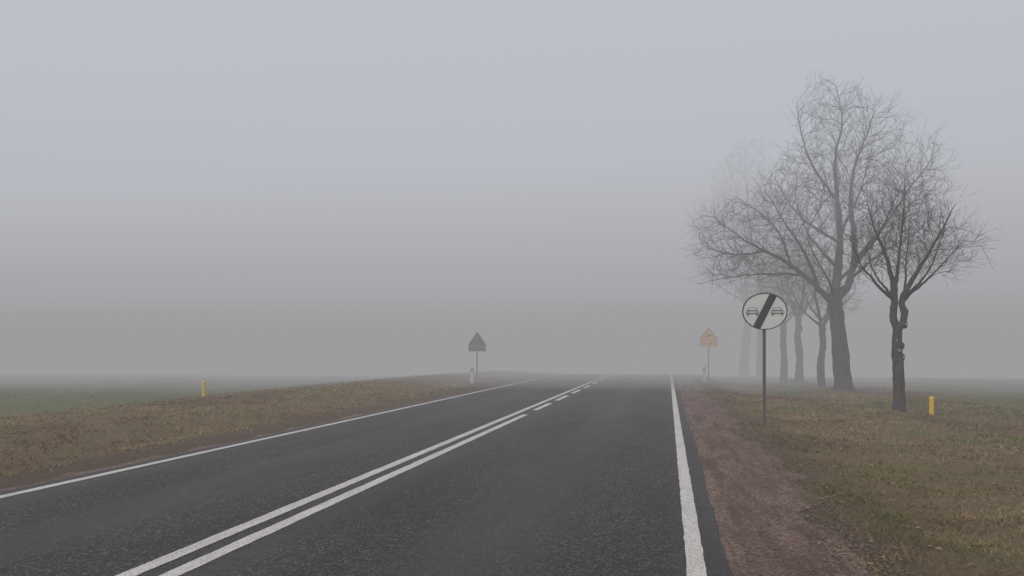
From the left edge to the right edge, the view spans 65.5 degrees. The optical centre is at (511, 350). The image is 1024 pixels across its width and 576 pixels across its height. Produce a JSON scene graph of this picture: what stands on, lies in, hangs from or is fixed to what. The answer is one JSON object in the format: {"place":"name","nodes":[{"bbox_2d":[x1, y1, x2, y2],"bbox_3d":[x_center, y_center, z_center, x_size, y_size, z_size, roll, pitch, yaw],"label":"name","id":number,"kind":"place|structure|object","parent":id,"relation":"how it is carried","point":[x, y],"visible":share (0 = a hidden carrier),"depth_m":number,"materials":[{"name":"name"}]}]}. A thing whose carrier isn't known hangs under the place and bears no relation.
{"place":"outdoors","nodes":[
{"label":"outdoors","id":0,"kind":"place"},
{"bbox_2d":[0,374,733,575],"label":"road","id":1,"kind":"structure","parent":0,"point":[583,482],"depth_m":7.94,"materials":[{"name":"grey asphalt"}]},
{"bbox_2d":[0,374,706,575],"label":"road markings","id":2,"kind":"object","parent":1,"relation":"on","point":[695,562],"visible":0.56,"depth_m":7.92,"materials":[{"name":"paint"}]},
{"bbox_2d":[0,359,1023,575],"bbox_3d":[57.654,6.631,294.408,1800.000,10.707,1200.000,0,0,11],"label":"ground","id":3,"kind":"structure","parent":0,"point":[22,373],"depth_m":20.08,"materials":[{"name":"green plant"}]},
{"bbox_2d":[202,381,205,396],"bbox_3d":[-10.285,1.363,26.572,0.115,0.650,0.121,0,0,-6],"label":"marker post","id":4,"kind":"object","parent":3,"relation":"on","point":[203,387],"visible":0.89,"depth_m":26.52,"materials":[{"name":"yellow plastic"}]},
{"bbox_2d":[0,375,551,491],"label":"gravel shoulder","id":5,"kind":"object","parent":3,"relation":"on","point":[62,476],"visible":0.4,"depth_m":11.14},
{"bbox_2d":[470,366,473,383],"bbox_3d":[-1.790,1.142,35.608,0.144,0.920,0.067,0,0,5],"label":"delineator post","id":6,"kind":"object","parent":3,"relation":"on","point":[471,374],"visible":0.89,"depth_m":35.59,"materials":[{"name":"white plastic"}]},
{"bbox_2d":[468,332,485,381],"bbox_3d":[-1.600,0.489,36.555,0.838,2.607,0.089,0,0,3],"label":"warning sign","id":7,"kind":"object","parent":3,"relation":"on","point":[477,340],"visible":0.94,"depth_m":36.57,"materials":[{"name":"grey metal"}]},
{"bbox_2d":[0,390,1021,575],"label":"fallen leaves","id":8,"kind":"object","parent":3,"relation":"on","point":[765,477],"visible":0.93,"depth_m":8.83,"materials":[{"name":"brown plant"}]},
{"bbox_2d":[703,365,705,381],"bbox_3d":[9.163,1.153,37.947,0.144,0.920,0.067,0,0,5],"label":"delineator post","id":9,"kind":"object","parent":3,"relation":"on","point":[704,373],"visible":0.89,"depth_m":37.93,"materials":[{"name":"white plastic"}]},
{"bbox_2d":[699,328,717,380],"bbox_3d":[9.624,0.364,39.004,0.878,2.899,0.090,0,0,8],"label":"warning sign","id":10,"kind":"object","parent":3,"relation":"on","point":[708,334],"visible":0.96,"depth_m":38.97,"materials":[{"name":"metal"}]},
{"bbox_2d":[685,129,833,376],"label":"bare tree","id":11,"kind":"object","parent":3,"relation":"on","point":[743,370],"visible":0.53,"depth_m":55.63,"materials":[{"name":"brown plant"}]},
{"bbox_2d":[720,226,808,377],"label":"bare tree","id":12,"kind":"object","parent":3,"relation":"on","point":[759,367],"visible":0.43,"depth_m":49.69,"materials":[{"name":"grey plant"}]},
{"bbox_2d":[742,293,787,425],"bbox_3d":[5.087,0.336,16.052,0.888,2.979,0.096,0,0,5],"label":"traffic sign","id":13,"kind":"object","parent":3,"relation":"on","point":[764,312],"visible":0.99,"depth_m":16.02,"materials":[{"name":"white metal"}]},
{"bbox_2d":[674,374,872,575],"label":"gravel shoulder","id":14,"kind":"object","parent":3,"relation":"on","point":[729,531],"visible":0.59,"depth_m":7.60},
{"bbox_2d":[0,391,909,575],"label":"gravel pebbles","id":15,"kind":"object","parent":14,"relation":"on","point":[821,526],"visible":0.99,"depth_m":8.59,"materials":[{"name":"brown gravel"}]},
{"bbox_2d":[740,249,825,381],"bbox_3d":[13.179,-1.636,38.572,4.048,6.919,4.482,0,0,4],"label":"bare tree","id":16,"kind":"object","parent":3,"relation":"on","point":[783,364],"visible":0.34,"depth_m":38.48,"materials":[{"name":"grey plant"}]},
{"bbox_2d":[749,233,846,380],"bbox_3d":[13.399,-1.978,37.303,4.731,7.303,4.274,0,0,17],"label":"bare tree","id":17,"kind":"object","parent":3,"relation":"on","point":[799,372],"visible":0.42,"depth_m":37.17,"materials":[{"name":"grey plant"}]},
{"bbox_2d":[778,245,870,386],"bbox_3d":[12.708,-1.334,32.686,3.599,6.150,3.984,0,0,30],"label":"bare tree","id":18,"kind":"object","parent":3,"relation":"on","point":[821,324],"visible":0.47,"depth_m":32.56,"materials":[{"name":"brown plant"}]},
{"bbox_2d":[681,68,973,391],"bbox_3d":[11.510,-4.475,29.688,10.351,12.328,6.745,0,0,14],"label":"bare tree","id":19,"kind":"object","parent":3,"relation":"on","point":[833,298],"visible":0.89,"depth_m":29.26,"materials":[{"name":"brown plant"}]},
{"bbox_2d":[823,161,1004,412],"bbox_3d":[9.508,-1.527,19.085,4.032,6.318,2.770,0,0,0],"label":"bare tree","id":20,"kind":"object","parent":3,"relation":"on","point":[898,358],"visible":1,"depth_m":18.98,"materials":[{"name":"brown plant"}]},
{"bbox_2d":[929,396,933,414],"bbox_3d":[9.926,1.364,18.844,0.115,0.530,0.121,0,0,-6],"label":"marker post","id":21,"kind":"object","parent":3,"relation":"on","point":[931,404],"visible":0.89,"depth_m":18.80,"materials":[{"name":"yellow plastic"}]},
{"bbox_2d":[0,0,1023,360],"label":"sky","id":22,"kind":"structure","parent":0,"point":[180,179],"materials":[{"name":"grey"}]}
]}

